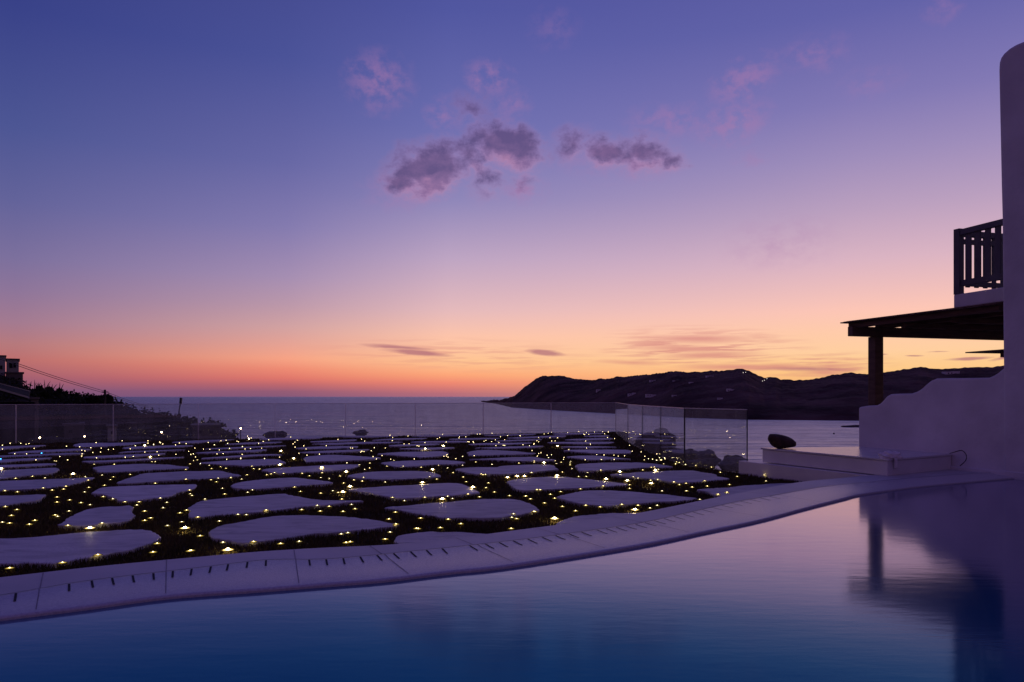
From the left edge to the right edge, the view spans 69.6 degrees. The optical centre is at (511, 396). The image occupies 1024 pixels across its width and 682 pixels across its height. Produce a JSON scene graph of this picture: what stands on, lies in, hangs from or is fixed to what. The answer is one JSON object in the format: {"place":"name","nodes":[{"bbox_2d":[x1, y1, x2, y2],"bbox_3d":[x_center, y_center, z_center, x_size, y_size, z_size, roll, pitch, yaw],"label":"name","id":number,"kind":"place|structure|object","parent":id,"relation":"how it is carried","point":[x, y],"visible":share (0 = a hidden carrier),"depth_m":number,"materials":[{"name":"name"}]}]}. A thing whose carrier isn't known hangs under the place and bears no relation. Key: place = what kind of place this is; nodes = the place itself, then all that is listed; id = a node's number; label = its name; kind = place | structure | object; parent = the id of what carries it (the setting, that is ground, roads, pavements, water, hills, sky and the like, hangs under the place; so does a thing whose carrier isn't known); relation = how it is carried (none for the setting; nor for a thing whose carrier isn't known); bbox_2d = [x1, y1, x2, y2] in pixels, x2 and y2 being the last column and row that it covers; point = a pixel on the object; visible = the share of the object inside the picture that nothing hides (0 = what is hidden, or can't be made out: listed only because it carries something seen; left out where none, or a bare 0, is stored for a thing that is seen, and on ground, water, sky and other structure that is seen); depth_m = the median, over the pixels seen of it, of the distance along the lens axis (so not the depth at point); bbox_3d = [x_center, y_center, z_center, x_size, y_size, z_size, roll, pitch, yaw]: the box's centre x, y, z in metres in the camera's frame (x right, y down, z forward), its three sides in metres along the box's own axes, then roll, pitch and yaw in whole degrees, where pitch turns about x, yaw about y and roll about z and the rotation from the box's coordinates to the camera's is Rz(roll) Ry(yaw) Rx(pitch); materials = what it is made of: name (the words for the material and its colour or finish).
{"place":"outdoors","nodes":[
{"label":"outdoors","id":0,"kind":"place"},
{"bbox_2d":[0,381,231,442],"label":"hillside","id":1,"kind":"structure","parent":0,"point":[97,417],"depth_m":50.35,"materials":[{"name":"plant"}]},
{"bbox_2d":[0,355,6,376],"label":"slope house","id":2,"kind":"structure","parent":1,"relation":"on","point":[2,366],"depth_m":62.37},
{"bbox_2d":[5,358,19,371],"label":"slope house","id":3,"kind":"structure","parent":1,"relation":"on","point":[10,367],"depth_m":63.99,"materials":[{"name":"paint"}]},
{"bbox_2d":[5,372,23,384],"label":"slope house","id":4,"kind":"structure","parent":1,"relation":"on","point":[13,375],"depth_m":61.54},
{"bbox_2d":[0,383,34,443],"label":"pitched roof house","id":5,"kind":"structure","parent":1,"relation":"on","point":[25,423],"depth_m":36.60,"materials":[{"name":"paint"}]},
{"bbox_2d":[29,397,39,442],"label":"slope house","id":6,"kind":"structure","parent":1,"relation":"on","point":[35,399],"depth_m":44.05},
{"bbox_2d":[29,380,51,397],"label":"bush","id":7,"kind":"object","parent":1,"relation":"on","point":[39,390],"visible":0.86,"depth_m":54.87,"materials":[{"name":"green plant"}]},
{"bbox_2d":[45,384,63,395],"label":"bush","id":8,"kind":"object","parent":1,"relation":"on","point":[57,390],"visible":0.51,"depth_m":56.78,"materials":[{"name":"green plant"}]},
{"bbox_2d":[62,422,84,438],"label":"slope house","id":9,"kind":"structure","parent":1,"relation":"on","point":[73,430],"depth_m":46.02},
{"bbox_2d":[66,397,96,407],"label":"bush","id":10,"kind":"object","parent":1,"relation":"on","point":[78,401],"visible":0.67,"depth_m":52.49,"materials":[{"name":"green plant"}]},
{"bbox_2d":[85,393,114,411],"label":"tree","id":11,"kind":"object","parent":1,"relation":"on","point":[97,400],"visible":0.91,"depth_m":51.58,"materials":[{"name":"green plant"}]},
{"bbox_2d":[106,424,117,440],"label":"slope house","id":12,"kind":"structure","parent":1,"relation":"on","point":[110,432],"depth_m":44.99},
{"bbox_2d":[90,422,137,428],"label":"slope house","id":13,"kind":"structure","parent":1,"relation":"on","point":[134,425],"depth_m":50.40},
{"bbox_2d":[0,373,238,442],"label":"undergrowth","id":14,"kind":"object","parent":1,"relation":"on","point":[127,407],"visible":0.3,"depth_m":51.78,"materials":[{"name":"green plant"}]},
{"bbox_2d":[134,412,167,429],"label":"bush","id":15,"kind":"object","parent":1,"relation":"on","point":[150,420],"visible":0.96,"depth_m":46.66,"materials":[{"name":"green plant"}]},
{"bbox_2d":[158,420,180,439],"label":"bush","id":16,"kind":"object","parent":1,"relation":"on","point":[168,427],"visible":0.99,"depth_m":43.84,"materials":[{"name":"green plant"}]},
{"bbox_2d":[166,417,192,434],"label":"bush","id":17,"kind":"object","parent":1,"relation":"on","point":[184,425],"visible":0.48,"depth_m":49.72,"materials":[{"name":"green plant"}]},
{"bbox_2d":[191,423,220,439],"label":"slope house","id":18,"kind":"structure","parent":1,"relation":"on","point":[206,431],"depth_m":47.03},
{"bbox_2d":[263,431,286,437],"bbox_3d":[-11.553,1.897,36.039,1.251,0.472,1.106,0,0,0],"label":"boulder","id":19,"kind":"object","parent":1,"relation":"on","point":[279,434],"visible":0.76,"depth_m":35.67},
{"bbox_2d":[634,437,667,454],"bbox_3d":[4.588,1.790,24.469,1.030,0.910,1.033,0,0,-13],"label":"boulder","id":20,"kind":"object","parent":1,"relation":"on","point":[652,444],"visible":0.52,"depth_m":24.17,"materials":[{"name":"stone"}]},
{"bbox_2d":[662,448,692,465],"bbox_3d":[4.960,1.796,21.505,1.124,0.583,1.160,0,0,16],"label":"boulder","id":21,"kind":"object","parent":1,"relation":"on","point":[676,454],"visible":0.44,"depth_m":21.10,"materials":[{"name":"stone"}]},
{"bbox_2d":[688,449,720,468],"bbox_3d":[5.173,1.726,19.786,0.795,0.615,0.860,0,0,-28],"label":"boulder","id":22,"kind":"object","parent":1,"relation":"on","point":[707,458],"visible":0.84,"depth_m":19.58,"materials":[{"name":"stone"}]},
{"bbox_2d":[718,455,746,471],"bbox_3d":[5.460,1.657,17.988,0.818,0.461,0.839,0,0,-29],"label":"boulder","id":23,"kind":"object","parent":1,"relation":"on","point":[729,462],"visible":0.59,"depth_m":17.77,"materials":[{"name":"stone"}]},
{"bbox_2d":[965,349,1003,356],"bbox_3d":[15.848,0.403,22.300,3.059,3.595,2.000,0,0,-11],"label":"canopy","id":24,"kind":"object","parent":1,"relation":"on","point":[1000,352],"visible":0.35,"depth_m":22.18,"materials":[{"name":"brown wood"}]},
{"bbox_2d":[0,431,801,576],"bbox_3d":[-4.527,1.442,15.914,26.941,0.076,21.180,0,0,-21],"label":"lawn grass","id":25,"kind":"structure","parent":0,"point":[27,513],"depth_m":11.32,"materials":[{"name":"plant"}]},
{"bbox_2d":[0,494,45,506],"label":"paving slab","id":26,"kind":"structure","parent":25,"relation":"on","point":[16,499],"depth_m":10.24,"materials":[{"name":"stone"}]},
{"bbox_2d":[0,445,45,450],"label":"paving slab","id":27,"kind":"structure","parent":25,"relation":"on","point":[14,447],"depth_m":21.09,"materials":[{"name":"stone"}]},
{"bbox_2d":[0,458,51,463],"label":"paving slab","id":28,"kind":"structure","parent":25,"relation":"on","point":[5,461],"depth_m":16.75,"materials":[{"name":"stone"}]},
{"bbox_2d":[0,463,55,468],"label":"paving slab","id":29,"kind":"structure","parent":25,"relation":"on","point":[16,466],"depth_m":15.31,"materials":[{"name":"stone"}]},
{"bbox_2d":[0,468,59,479],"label":"paving slab","id":30,"kind":"structure","parent":25,"relation":"on","point":[16,473],"depth_m":13.88,"materials":[{"name":"stone"}]},
{"bbox_2d":[0,453,84,458],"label":"paving slab","id":31,"kind":"structure","parent":25,"relation":"on","point":[39,455],"depth_m":18.13,"materials":[{"name":"stone"}]},
{"bbox_2d":[0,477,94,492],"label":"paving slab","id":32,"kind":"structure","parent":25,"relation":"on","point":[14,485],"depth_m":12.11,"materials":[{"name":"stone"}]},
{"bbox_2d":[8,449,90,454],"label":"paving slab","id":33,"kind":"structure","parent":25,"relation":"on","point":[53,451],"depth_m":19.29,"materials":[{"name":"stone"}]},
{"bbox_2d":[16,404,89,443],"bbox_3d":[-14.242,0.884,23.484,2.683,1.292,0.063,0,0,-21],"label":"glass panel","id":34,"kind":"object","parent":25,"relation":"on","point":[40,404],"visible":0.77,"depth_m":23.17,"materials":[{"name":"glass"}]},
{"bbox_2d":[0,529,160,568],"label":"paving slab","id":35,"kind":"structure","parent":25,"relation":"on","point":[54,549],"depth_m":7.03,"materials":[{"name":"stone"}]},
{"bbox_2d":[58,505,135,529],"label":"paving slab","id":36,"kind":"structure","parent":25,"relation":"on","point":[106,516],"depth_m":8.71,"materials":[{"name":"stone"}]},
{"bbox_2d":[73,442,146,447],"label":"paving slab","id":37,"kind":"structure","parent":25,"relation":"on","point":[94,445],"depth_m":21.99,"materials":[{"name":"stone"}]},
{"bbox_2d":[84,453,164,459],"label":"paving slab","id":38,"kind":"structure","parent":25,"relation":"on","point":[123,456],"depth_m":17.71,"materials":[{"name":"stone"}]},
{"bbox_2d":[82,457,183,463],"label":"paving slab","id":39,"kind":"structure","parent":25,"relation":"on","point":[123,460],"depth_m":16.50,"materials":[{"name":"stone"}]},
{"bbox_2d":[93,464,188,474],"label":"paving slab","id":40,"kind":"structure","parent":25,"relation":"on","point":[127,468],"depth_m":14.78,"materials":[{"name":"stone"}]},
{"bbox_2d":[91,484,196,503],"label":"paving slab","id":41,"kind":"structure","parent":25,"relation":"on","point":[122,494],"depth_m":11.06,"materials":[{"name":"stone"}]},
{"bbox_2d":[118,449,185,453],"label":"paving slab","id":42,"kind":"structure","parent":25,"relation":"on","point":[149,451],"depth_m":19.26,"materials":[{"name":"stone"}]},
{"bbox_2d":[122,445,192,449],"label":"paving slab","id":43,"kind":"structure","parent":25,"relation":"on","point":[155,447],"depth_m":20.86,"materials":[{"name":"stone"}]},
{"bbox_2d":[117,471,240,485],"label":"paving slab","id":44,"kind":"structure","parent":25,"relation":"on","point":[162,477],"depth_m":13.18,"materials":[{"name":"stone"}]},
{"bbox_2d":[172,439,233,443],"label":"paving slab","id":45,"kind":"structure","parent":25,"relation":"on","point":[197,441],"depth_m":23.48,"materials":[{"name":"stone"}]},
{"bbox_2d":[195,449,266,454],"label":"paving slab","id":46,"kind":"structure","parent":25,"relation":"on","point":[240,451],"depth_m":19.09,"materials":[{"name":"stone"}]},
{"bbox_2d":[201,454,281,459],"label":"paving slab","id":47,"kind":"structure","parent":25,"relation":"on","point":[243,456],"depth_m":17.60,"materials":[{"name":"stone"}]},
{"bbox_2d":[201,459,285,467],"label":"paving slab","id":48,"kind":"structure","parent":25,"relation":"on","point":[249,463],"depth_m":15.96,"materials":[{"name":"stone"}]},
{"bbox_2d":[205,445,285,449],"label":"paving slab","id":49,"kind":"structure","parent":25,"relation":"on","point":[248,448],"depth_m":20.72,"materials":[{"name":"stone"}]},
{"bbox_2d":[225,442,281,445],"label":"paving slab","id":50,"kind":"structure","parent":25,"relation":"on","point":[255,443],"depth_m":22.50,"materials":[{"name":"stone"}]},
{"bbox_2d":[188,494,362,518],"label":"paving slab","id":51,"kind":"structure","parent":25,"relation":"on","point":[258,504],"depth_m":9.76,"materials":[{"name":"stone"}]},
{"bbox_2d":[231,478,332,490],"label":"paving slab","id":52,"kind":"structure","parent":25,"relation":"on","point":[271,484],"depth_m":12.11,"materials":[{"name":"stone"}]},
{"bbox_2d":[260,437,322,440],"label":"paving slab","id":53,"kind":"structure","parent":25,"relation":"on","point":[293,438],"depth_m":25.15,"materials":[{"name":"stone"}]},
{"bbox_2d":[209,515,398,546],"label":"paving slab","id":54,"kind":"structure","parent":25,"relation":"on","point":[265,529],"depth_m":8.04,"materials":[{"name":"stone"}]},
{"bbox_2d":[275,403,344,437],"bbox_3d":[-7.158,0.884,26.210,2.418,1.292,0.063,0,0,-21],"label":"glass panel","id":55,"kind":"object","parent":25,"relation":"on","point":[300,403],"visible":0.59,"depth_m":26.00,"materials":[{"name":"glass"}]},
{"bbox_2d":[262,464,358,475],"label":"paving slab","id":56,"kind":"structure","parent":25,"relation":"on","point":[312,469],"depth_m":14.47,"materials":[{"name":"stone"}]},
{"bbox_2d":[296,446,357,450],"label":"paving slab","id":57,"kind":"structure","parent":25,"relation":"on","point":[324,447],"depth_m":20.67,"materials":[{"name":"stone"}]},
{"bbox_2d":[311,439,355,442],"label":"paving slab","id":58,"kind":"structure","parent":25,"relation":"on","point":[339,441],"depth_m":23.56,"materials":[{"name":"stone"}]},
{"bbox_2d":[299,449,368,454],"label":"paving slab","id":59,"kind":"structure","parent":25,"relation":"on","point":[339,451],"depth_m":19.20,"materials":[{"name":"stone"}]},
{"bbox_2d":[303,455,380,463],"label":"paving slab","id":60,"kind":"structure","parent":25,"relation":"on","point":[329,458],"depth_m":17.00,"materials":[{"name":"stone"}]},
{"bbox_2d":[312,442,402,445],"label":"paving slab","id":61,"kind":"structure","parent":25,"relation":"on","point":[346,443],"depth_m":22.48,"materials":[{"name":"stone"}]},
{"bbox_2d":[339,436,397,438],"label":"paving slab","id":62,"kind":"structure","parent":25,"relation":"on","point":[367,437],"depth_m":26.32,"materials":[{"name":"stone"}]},
{"bbox_2d":[348,471,440,481],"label":"paving slab","id":63,"kind":"structure","parent":25,"relation":"on","point":[391,475],"depth_m":13.33,"materials":[{"name":"stone"}]},
{"bbox_2d":[372,438,425,441],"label":"paving slab","id":64,"kind":"structure","parent":25,"relation":"on","point":[401,439],"depth_m":24.60,"materials":[{"name":"stone"}]},
{"bbox_2d":[377,451,448,458],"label":"paving slab","id":65,"kind":"structure","parent":25,"relation":"on","point":[431,454],"depth_m":18.21,"materials":[{"name":"stone"}]},
{"bbox_2d":[348,483,478,500],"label":"paving slab","id":66,"kind":"structure","parent":25,"relation":"on","point":[412,492],"depth_m":11.11,"materials":[{"name":"stone"}]},
{"bbox_2d":[389,443,438,447],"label":"paving slab","id":67,"kind":"structure","parent":25,"relation":"on","point":[409,445],"depth_m":21.73,"materials":[{"name":"stone"}]},
{"bbox_2d":[381,460,464,468],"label":"paving slab","id":68,"kind":"structure","parent":25,"relation":"on","point":[407,464],"depth_m":15.77,"materials":[{"name":"stone"}]},
{"bbox_2d":[400,447,454,450],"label":"paving slab","id":69,"kind":"structure","parent":25,"relation":"on","point":[428,449],"depth_m":20.27,"materials":[{"name":"stone"}]},
{"bbox_2d":[394,531,481,543],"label":"paving slab","id":70,"kind":"structure","parent":25,"relation":"on","point":[419,537],"depth_m":7.53,"materials":[{"name":"stone"}]},
{"bbox_2d":[411,441,468,443],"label":"paving slab","id":71,"kind":"structure","parent":25,"relation":"on","point":[437,442],"depth_m":23.27,"materials":[{"name":"stone"}]},
{"bbox_2d":[413,435,469,437],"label":"paving slab","id":72,"kind":"structure","parent":25,"relation":"on","point":[425,436],"depth_m":27.06,"materials":[{"name":"stone"}]},
{"bbox_2d":[384,499,538,521],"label":"paving slab","id":73,"kind":"structure","parent":25,"relation":"on","point":[486,509],"depth_m":9.34,"materials":[{"name":"stone"}]},
{"bbox_2d":[449,438,498,440],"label":"paving slab","id":74,"kind":"structure","parent":25,"relation":"on","point":[463,439],"depth_m":24.98,"materials":[{"name":"stone"}]},
{"bbox_2d":[469,442,531,445],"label":"paving slab","id":75,"kind":"structure","parent":25,"relation":"on","point":[497,444],"depth_m":22.30,"materials":[{"name":"stone"}]},
{"bbox_2d":[467,450,534,456],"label":"paving slab","id":76,"kind":"structure","parent":25,"relation":"on","point":[484,453],"depth_m":18.54,"materials":[{"name":"stone"}]},
{"bbox_2d":[455,464,557,476],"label":"paving slab","id":77,"kind":"structure","parent":25,"relation":"on","point":[510,470],"depth_m":14.45,"materials":[{"name":"stone"}]},
{"bbox_2d":[0,469,1013,620],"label":"pool coping","id":78,"kind":"object","parent":25,"relation":"on","point":[55,592],"visible":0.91,"depth_m":5.54,"materials":[{"name":"concrete"}]},
{"bbox_2d":[739,447,952,481],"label":"seating platform","id":79,"kind":"structure","parent":78,"relation":"on","point":[802,464],"depth_m":12.30,"materials":[{"name":"paint"}]},
{"bbox_2d":[768,434,795,448],"bbox_3d":[4.919,0.811,13.400,0.491,0.268,0.399,0,0,0],"label":"rock","id":80,"kind":"object","parent":79,"relation":"on","point":[778,441],"visible":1,"depth_m":13.26,"materials":[{"name":"stone"}]},
{"bbox_2d":[878,451,902,468],"bbox_3d":[5.804,0.962,11.287,0.351,0.268,0.253,0,0,0],"label":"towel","id":81,"kind":"object","parent":79,"relation":"on","point":[895,456],"visible":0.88,"depth_m":11.22,"materials":[{"name":"white fabric"}]},
{"bbox_2d":[859,369,1023,479],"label":"garden wall","id":82,"kind":"structure","parent":78,"relation":"on","point":[948,415],"depth_m":12.22,"materials":[{"name":"white paint"}]},
{"bbox_2d":[475,446,543,449],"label":"paving slab","id":83,"kind":"structure","parent":25,"relation":"on","point":[511,447],"depth_m":20.71,"materials":[{"name":"stone"}]},
{"bbox_2d":[484,434,534,436],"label":"paving slab","id":84,"kind":"structure","parent":25,"relation":"on","point":[502,435],"depth_m":27.49,"materials":[{"name":"stone"}]},
{"bbox_2d":[469,457,554,462],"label":"paving slab","id":85,"kind":"structure","parent":25,"relation":"on","point":[521,459],"depth_m":16.75,"materials":[{"name":"stone"}]},
{"bbox_2d":[495,439,541,442],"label":"paving slab","id":86,"kind":"structure","parent":25,"relation":"on","point":[523,440],"depth_m":24.02,"materials":[{"name":"stone"}]},
{"bbox_2d":[507,435,565,438],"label":"paving slab","id":87,"kind":"structure","parent":25,"relation":"on","point":[558,436],"depth_m":25.96,"materials":[{"name":"stone"}]},
{"bbox_2d":[507,477,628,492],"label":"paving slab","id":88,"kind":"structure","parent":25,"relation":"on","point":[522,485],"depth_m":12.03,"materials":[{"name":"stone"}]},
{"bbox_2d":[553,433,603,435],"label":"paving slab","id":89,"kind":"structure","parent":25,"relation":"on","point":[568,434],"depth_m":28.50,"materials":[{"name":"stone"}]},
{"bbox_2d":[548,442,613,444],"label":"paving slab","id":90,"kind":"structure","parent":25,"relation":"on","point":[584,443],"depth_m":22.64,"materials":[{"name":"stone"}]},
{"bbox_2d":[561,446,615,449],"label":"paving slab","id":91,"kind":"structure","parent":25,"relation":"on","point":[588,447],"depth_m":20.77,"materials":[{"name":"stone"}]},
{"bbox_2d":[566,438,612,441],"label":"paving slab","id":92,"kind":"structure","parent":25,"relation":"on","point":[594,439],"depth_m":24.60,"materials":[{"name":"stone"}]},
{"bbox_2d":[556,513,634,524],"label":"paving slab","id":93,"kind":"structure","parent":25,"relation":"on","point":[581,518],"depth_m":8.71,"materials":[{"name":"stone"}]},
{"bbox_2d":[564,450,631,454],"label":"paving slab","id":94,"kind":"structure","parent":25,"relation":"on","point":[609,452],"depth_m":19.17,"materials":[{"name":"stone"}]},
{"bbox_2d":[567,455,630,461],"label":"paving slab","id":95,"kind":"structure","parent":25,"relation":"on","point":[595,458],"depth_m":17.03,"materials":[{"name":"stone"}]},
{"bbox_2d":[615,402,626,440],"bbox_3d":[4.006,0.884,27.058,0.063,1.292,7.146,0,0,5],"label":"glass panel","id":96,"kind":"object","parent":25,"relation":"on","point":[620,419],"visible":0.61,"depth_m":26.57,"materials":[{"name":"glass"}]},
{"bbox_2d":[575,462,672,472],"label":"paving slab","id":97,"kind":"structure","parent":25,"relation":"on","point":[600,467],"depth_m":15.06,"materials":[{"name":"stone"}]},
{"bbox_2d":[557,490,696,508],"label":"paving slab","id":98,"kind":"structure","parent":25,"relation":"on","point":[606,498],"depth_m":10.35,"materials":[{"name":"stone"}]},
{"bbox_2d":[635,428,675,448],"bbox_3d":[5.261,1.644,26.937,1.527,1.030,1.292,0,0,0],"label":"boulder","id":99,"kind":"object","parent":25,"relation":"on","point":[668,438],"visible":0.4,"depth_m":26.75,"materials":[{"name":"stone"}]},
{"bbox_2d":[610,470,728,483],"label":"paving slab","id":100,"kind":"structure","parent":25,"relation":"on","point":[682,476],"depth_m":13.18,"materials":[{"name":"stone"}]},
{"bbox_2d":[683,408,747,473],"bbox_3d":[4.065,0.884,14.799,0.063,1.292,1.885,0,0,-25],"label":"glass panel","id":101,"kind":"object","parent":25,"relation":"on","point":[713,408],"visible":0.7,"depth_m":14.95,"materials":[{"name":"glass"}]},
{"bbox_2d":[697,483,789,496],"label":"paving slab","id":102,"kind":"structure","parent":25,"relation":"on","point":[731,490],"depth_m":11.33,"materials":[{"name":"stone"}]},
{"bbox_2d":[114,397,858,469],"bbox_3d":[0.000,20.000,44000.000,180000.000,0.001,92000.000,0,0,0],"label":"sea","id":103,"kind":"structure","parent":0,"point":[252,417],"depth_m":593.08,"materials":[{"name":"liquid"}]},
{"bbox_2d":[0,479,1023,681],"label":"pool water","id":104,"kind":"structure","parent":0,"point":[924,584],"depth_m":4.15,"materials":[{"name":"liquid"}]},
{"bbox_2d":[0,0,1023,396],"label":"sky","id":105,"kind":"structure","parent":0,"point":[199,198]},
{"bbox_2d":[481,365,1003,420],"bbox_3d":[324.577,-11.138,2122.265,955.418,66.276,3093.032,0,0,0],"label":"headland hill","id":106,"kind":"structure","parent":0,"point":[841,397],"depth_m":814.80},
{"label":"pergola terrace","id":107,"kind":"structure","parent":0,"visible":0},
{"bbox_2d":[840,302,1003,405],"bbox_3d":[10.023,0.026,14.349,5.841,3.148,3.373,0,0,-16],"label":"pergola","id":108,"kind":"object","parent":107,"relation":"on","point":[980,322],"visible":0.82,"depth_m":14.93,"materials":[{"name":"brown wood"}]},
{"bbox_2d":[954,42,1023,472],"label":"whitewashed house","id":109,"kind":"structure","parent":107,"relation":"on","point":[1003,257],"depth_m":11.30,"materials":[{"name":"white paint"}]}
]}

